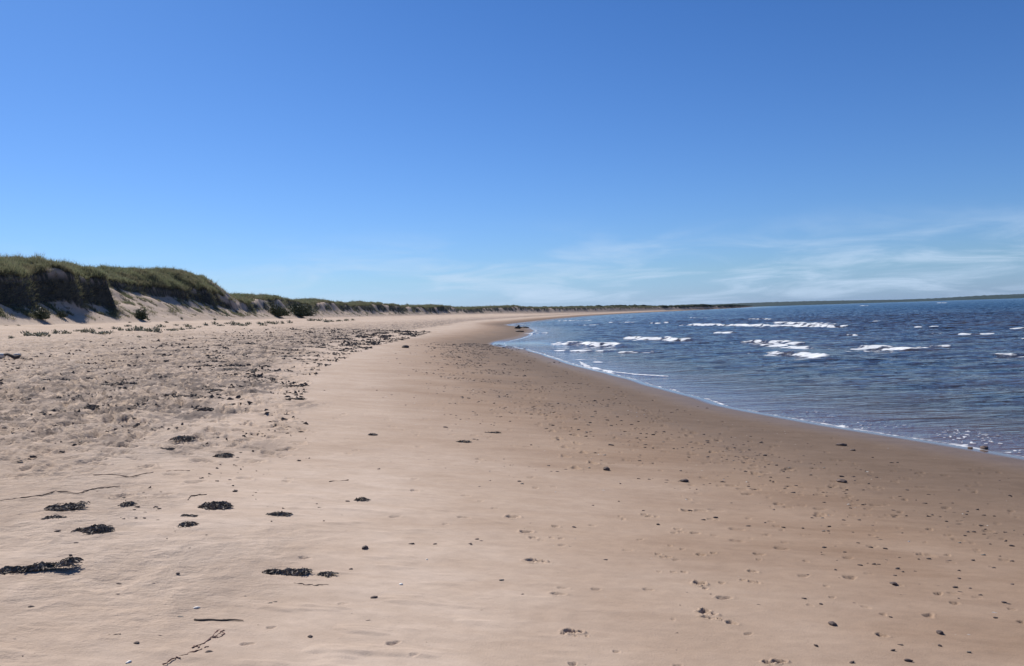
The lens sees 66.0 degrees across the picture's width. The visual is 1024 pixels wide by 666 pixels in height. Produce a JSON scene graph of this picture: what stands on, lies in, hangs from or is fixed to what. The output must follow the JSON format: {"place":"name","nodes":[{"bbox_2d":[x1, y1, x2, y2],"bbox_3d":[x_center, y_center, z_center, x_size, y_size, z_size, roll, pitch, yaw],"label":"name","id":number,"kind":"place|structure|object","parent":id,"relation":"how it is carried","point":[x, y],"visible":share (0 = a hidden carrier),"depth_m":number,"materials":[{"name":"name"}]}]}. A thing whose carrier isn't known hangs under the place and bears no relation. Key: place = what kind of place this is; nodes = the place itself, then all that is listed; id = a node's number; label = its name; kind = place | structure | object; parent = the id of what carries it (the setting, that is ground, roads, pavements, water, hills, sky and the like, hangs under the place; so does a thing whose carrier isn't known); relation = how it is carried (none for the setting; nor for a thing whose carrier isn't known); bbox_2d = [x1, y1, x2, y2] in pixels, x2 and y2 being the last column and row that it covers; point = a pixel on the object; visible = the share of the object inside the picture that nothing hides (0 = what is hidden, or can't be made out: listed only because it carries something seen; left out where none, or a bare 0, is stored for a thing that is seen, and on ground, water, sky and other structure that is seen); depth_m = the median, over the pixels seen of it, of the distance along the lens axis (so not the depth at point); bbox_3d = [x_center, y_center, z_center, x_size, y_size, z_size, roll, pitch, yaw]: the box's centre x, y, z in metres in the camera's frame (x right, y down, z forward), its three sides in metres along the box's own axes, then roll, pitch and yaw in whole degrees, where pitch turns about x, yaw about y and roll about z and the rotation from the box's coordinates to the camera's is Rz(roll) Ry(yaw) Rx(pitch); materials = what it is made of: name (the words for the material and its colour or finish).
{"place":"outdoors","nodes":[
{"label":"outdoors","id":0,"kind":"place"},
{"bbox_2d":[48,507,69,511],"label":"seaweed clump","id":1,"kind":"object","parent":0,"point":[56,509],"visible":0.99,"depth_m":5.92,"materials":[{"name":"black plant"}]},
{"bbox_2d":[0,267,752,325],"bbox_3d":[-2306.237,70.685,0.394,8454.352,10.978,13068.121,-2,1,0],"label":"dune terrain","id":2,"kind":"structure","parent":0,"point":[79,313],"depth_m":99.47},
{"bbox_2d":[29,331,50,336],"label":"dune plant","id":3,"kind":"object","parent":2,"relation":"on","point":[40,333],"visible":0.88,"depth_m":45.97,"materials":[{"name":"green plant"}]},
{"bbox_2d":[30,305,52,319],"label":"dune shrub","id":4,"kind":"object","parent":2,"relation":"on","point":[43,314],"visible":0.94,"depth_m":69.67,"materials":[{"name":"green plant"}]},
{"bbox_2d":[56,311,66,317],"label":"dune shrub","id":5,"kind":"object","parent":2,"relation":"on","point":[61,314],"visible":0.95,"depth_m":73.85,"materials":[{"name":"green plant"}]},
{"bbox_2d":[153,326,162,332],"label":"dune plant","id":6,"kind":"object","parent":2,"relation":"on","point":[157,330],"visible":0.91,"depth_m":57.84,"materials":[{"name":"green plant"}]},
{"bbox_2d":[265,303,293,315],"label":"dune shrub","id":7,"kind":"object","parent":2,"relation":"on","point":[277,311],"visible":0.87,"depth_m":147.75,"materials":[{"name":"green plant"}]},
{"bbox_2d":[289,300,316,316],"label":"dune shrub","id":8,"kind":"object","parent":2,"relation":"on","point":[300,310],"visible":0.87,"depth_m":161.66,"materials":[{"name":"green plant"}]},
{"bbox_2d":[0,251,661,319],"bbox_3d":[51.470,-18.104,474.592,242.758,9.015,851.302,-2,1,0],"label":"dune grass","id":9,"kind":"structure","parent":2,"relation":"on","point":[24,267],"depth_m":106.89,"materials":[{"name":"green plant"}]},
{"bbox_2d":[525,304,751,307],"bbox_3d":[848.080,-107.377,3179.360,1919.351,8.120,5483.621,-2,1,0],"label":"woodland","id":10,"kind":"object","parent":2,"relation":"on","point":[694,305],"visible":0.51,"depth_m":1055.50,"materials":[{"name":"green plant"}]},
{"bbox_2d":[0,307,1023,665],"bbox_3d":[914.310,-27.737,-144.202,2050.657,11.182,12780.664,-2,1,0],"label":"sand beach","id":11,"kind":"structure","parent":0,"point":[762,587],"depth_m":6.43,"materials":[{"name":"beige sand"}]},
{"bbox_2d":[0,353,20,358],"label":"driftwood","id":12,"kind":"object","parent":11,"relation":"on","point":[14,356],"visible":1,"depth_m":25.19,"materials":[{"name":"grey wood"}]},
{"bbox_2d":[20,330,33,335],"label":"dune plant","id":13,"kind":"object","parent":11,"relation":"on","point":[26,333],"visible":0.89,"depth_m":46.29,"materials":[{"name":"green plant"}]},
{"bbox_2d":[0,556,83,574],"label":"seaweed clump","id":14,"kind":"object","parent":11,"relation":"on","point":[66,562],"visible":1,"depth_m":4.54,"materials":[{"name":"black plant"}]},
{"bbox_2d":[40,514,66,519],"bbox_3d":[-3.315,1.330,5.683,0.190,0.033,0.140,-2,1,0],"label":"seaweed clump","id":15,"kind":"object","parent":11,"relation":"on","point":[51,516],"visible":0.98,"depth_m":5.68,"materials":[{"name":"black plant"}]},
{"bbox_2d":[0,486,119,500],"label":"seaweed strand","id":16,"kind":"object","parent":11,"relation":"on","point":[62,491],"visible":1,"depth_m":6.57},
{"bbox_2d":[44,501,89,510],"bbox_3d":[-3.405,1.323,6.018,0.308,0.045,0.367,-2,1,-17],"label":"seaweed clump","id":17,"kind":"object","parent":11,"relation":"on","point":[71,505],"visible":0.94,"depth_m":6.01,"materials":[{"name":"black plant"}]},
{"bbox_2d":[78,404,99,409],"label":"seaweed clump","id":18,"kind":"object","parent":11,"relation":"on","point":[89,406],"visible":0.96,"depth_m":12.58,"materials":[{"name":"black plant"}]},
{"bbox_2d":[71,524,114,533],"bbox_3d":[-2.863,1.331,5.360,0.288,0.058,0.232,-3,2,-31],"label":"seaweed clump","id":19,"kind":"object","parent":11,"relation":"on","point":[98,528],"visible":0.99,"depth_m":5.34,"materials":[{"name":"black plant"}]},
{"bbox_2d":[95,331,110,333],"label":"dune plant","id":20,"kind":"object","parent":11,"relation":"on","point":[101,332],"visible":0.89,"depth_m":50.88,"materials":[{"name":"green plant"}]},
{"bbox_2d":[93,472,152,476],"bbox_3d":[-3.635,1.331,7.373,0.514,0.044,0.194,-2,2,-26],"label":"seaweed strand","id":21,"kind":"object","parent":11,"relation":"on","point":[120,475],"visible":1,"depth_m":7.37},
{"bbox_2d":[117,501,137,505],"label":"seaweed clump","id":22,"kind":"object","parent":11,"relation":"on","point":[126,503],"visible":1,"depth_m":6.19,"materials":[{"name":"black plant"}]},
{"bbox_2d":[132,307,148,318],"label":"dune shrub","id":23,"kind":"object","parent":11,"relation":"on","point":[141,314],"visible":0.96,"depth_m":88.85,"materials":[{"name":"green plant"}]},
{"bbox_2d":[168,435,195,441],"bbox_3d":[-4.062,1.287,9.721,0.345,0.068,0.432,-2,1,0],"label":"seaweed clump","id":24,"kind":"object","parent":11,"relation":"on","point":[183,438],"visible":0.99,"depth_m":9.65,"materials":[{"name":"black plant"}]},
{"bbox_2d":[177,521,198,527],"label":"seaweed clump","id":25,"kind":"object","parent":11,"relation":"on","point":[187,523],"visible":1,"depth_m":5.62,"materials":[{"name":"black plant"}]},
{"bbox_2d":[181,514,197,516],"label":"seaweed clump","id":26,"kind":"object","parent":11,"relation":"on","point":[190,515],"visible":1,"depth_m":5.87,"materials":[{"name":"black plant"}]},
{"bbox_2d":[162,629,224,664],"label":"seaweed strand","id":27,"kind":"object","parent":11,"relation":"on","point":[213,636],"visible":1,"depth_m":3.58},
{"bbox_2d":[194,407,213,410],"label":"seaweed clump","id":28,"kind":"object","parent":11,"relation":"on","point":[205,409],"visible":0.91,"depth_m":12.74,"materials":[{"name":"black plant"}]},
{"bbox_2d":[0,327,429,521],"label":"seaweed bits","id":29,"kind":"object","parent":11,"relation":"on","point":[352,344],"visible":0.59,"depth_m":26.95,"materials":[{"name":"black plant"}]},
{"bbox_2d":[206,388,223,391],"bbox_3d":[-6.205,1.178,16.274,0.500,0.068,0.392,-2,1,0],"label":"driftwood","id":30,"kind":"object","parent":11,"relation":"on","point":[212,390],"visible":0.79,"depth_m":16.24,"materials":[{"name":"grey wood"}]},
{"bbox_2d":[197,501,233,509],"bbox_3d":[-2.347,1.358,6.223,0.276,0.054,0.269,-3,2,-36],"label":"seaweed clump","id":31,"kind":"object","parent":11,"relation":"on","point":[219,505],"visible":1,"depth_m":6.19,"materials":[{"name":"black plant"}]},
{"bbox_2d":[194,618,242,620],"bbox_3d":[-1.449,1.417,3.896,0.236,0.026,0.018,-2,1,-8],"label":"stick","id":32,"kind":"object","parent":11,"relation":"on","point":[216,619],"visible":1,"depth_m":3.89,"materials":[{"name":"wood"}]},
{"bbox_2d":[212,452,234,457],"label":"seaweed clump","id":33,"kind":"object","parent":11,"relation":"on","point":[224,455],"visible":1,"depth_m":8.60,"materials":[{"name":"black plant"}]},
{"bbox_2d":[266,511,292,516],"bbox_3d":[-1.812,1.389,6.064,0.239,0.036,0.124,-2,1,0],"label":"seaweed clump","id":34,"kind":"object","parent":11,"relation":"on","point":[277,513],"visible":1,"depth_m":6.05,"materials":[{"name":"black plant"}]},
{"bbox_2d":[262,567,312,575],"bbox_3d":[-1.342,1.407,4.658,0.330,0.041,0.126,-2,1,0],"label":"seaweed clump","id":35,"kind":"object","parent":11,"relation":"on","point":[291,571],"visible":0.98,"depth_m":4.64,"materials":[{"name":"black plant"}]},
{"bbox_2d":[282,385,304,386],"bbox_3d":[-5.126,1.237,18.481,0.574,0.056,0.310,-2,1,0],"label":"driftwood","id":36,"kind":"object","parent":11,"relation":"on","point":[294,385],"visible":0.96,"depth_m":18.44,"materials":[{"name":"wood"}]},
{"bbox_2d":[286,397,304,399],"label":"seaweed clump","id":37,"kind":"object","parent":11,"relation":"on","point":[297,398],"visible":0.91,"depth_m":15.33,"materials":[{"name":"black plant"}]},
{"bbox_2d":[297,583,327,585],"bbox_3d":[-1.143,1.428,4.478,0.198,0.023,0.032,-2,1,0],"label":"seaweed strand","id":38,"kind":"object","parent":11,"relation":"on","point":[312,584],"visible":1,"depth_m":4.48},
{"bbox_2d":[316,571,338,577],"bbox_3d":[-1.101,1.424,4.670,0.142,0.030,0.110,-1,1,21],"label":"seaweed clump","id":39,"kind":"object","parent":11,"relation":"on","point":[327,573],"visible":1,"depth_m":4.66,"materials":[{"name":"black plant"}]},
{"bbox_2d":[353,497,370,501],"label":"seaweed clump","id":40,"kind":"object","parent":11,"relation":"on","point":[362,499],"visible":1,"depth_m":6.71,"materials":[{"name":"black plant"}]},
{"bbox_2d":[13,453,759,664],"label":"weed crumbs","id":41,"kind":"object","parent":11,"relation":"on","point":[273,503],"visible":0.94,"depth_m":5.53,"materials":[{"name":"black plant"}]},
{"bbox_2d":[456,440,470,442],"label":"seaweed clump","id":42,"kind":"object","parent":11,"relation":"on","point":[464,441],"visible":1,"depth_m":10.63,"materials":[{"name":"black plant"}]},
{"bbox_2d":[828,621,836,625],"bbox_3d":[1.729,1.569,4.254,0.042,0.024,0.050,-3,2,-32],"label":"stone","id":43,"kind":"object","parent":11,"relation":"on","point":[832,623],"visible":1,"depth_m":4.24,"materials":[{"name":"grey stone"}]},
{"bbox_2d":[836,479,846,482],"bbox_3d":[3.705,1.668,8.880,0.084,0.050,0.143,-3,2,-31],"label":"stone","id":44,"kind":"object","parent":11,"relation":"on","point":[841,480],"visible":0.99,"depth_m":8.84,"materials":[{"name":"grey stone"}]},
{"bbox_2d":[936,630,943,634],"bbox_3d":[2.279,1.595,4.199,0.037,0.024,0.044,-2,1,8],"label":"stone","id":45,"kind":"object","parent":11,"relation":"on","point":[940,632],"visible":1,"depth_m":4.18,"materials":[{"name":"grey stone"}]},
{"bbox_2d":[0,0,1023,306],"label":"sky","id":46,"kind":"structure","parent":0,"point":[534,153],"materials":[{"name":"blue"}]},
{"bbox_2d":[351,342,1023,603],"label":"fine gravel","id":47,"kind":"structure","parent":0,"point":[451,352],"depth_m":23.53,"materials":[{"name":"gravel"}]},
{"bbox_2d":[504,298,1023,456],"bbox_3d":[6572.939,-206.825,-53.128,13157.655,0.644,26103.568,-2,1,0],"label":"sea","id":48,"kind":"structure","parent":0,"point":[950,372],"depth_m":33.24,"materials":[{"name":"liquid"}]},
{"bbox_2d":[710,294,1023,306],"bbox_3d":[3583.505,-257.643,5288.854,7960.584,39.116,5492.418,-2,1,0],"label":"hills","id":49,"kind":"structure","parent":0,"point":[791,303],"depth_m":6312.45,"materials":[{"name":"grass"},{"name":"soil"}]}
]}

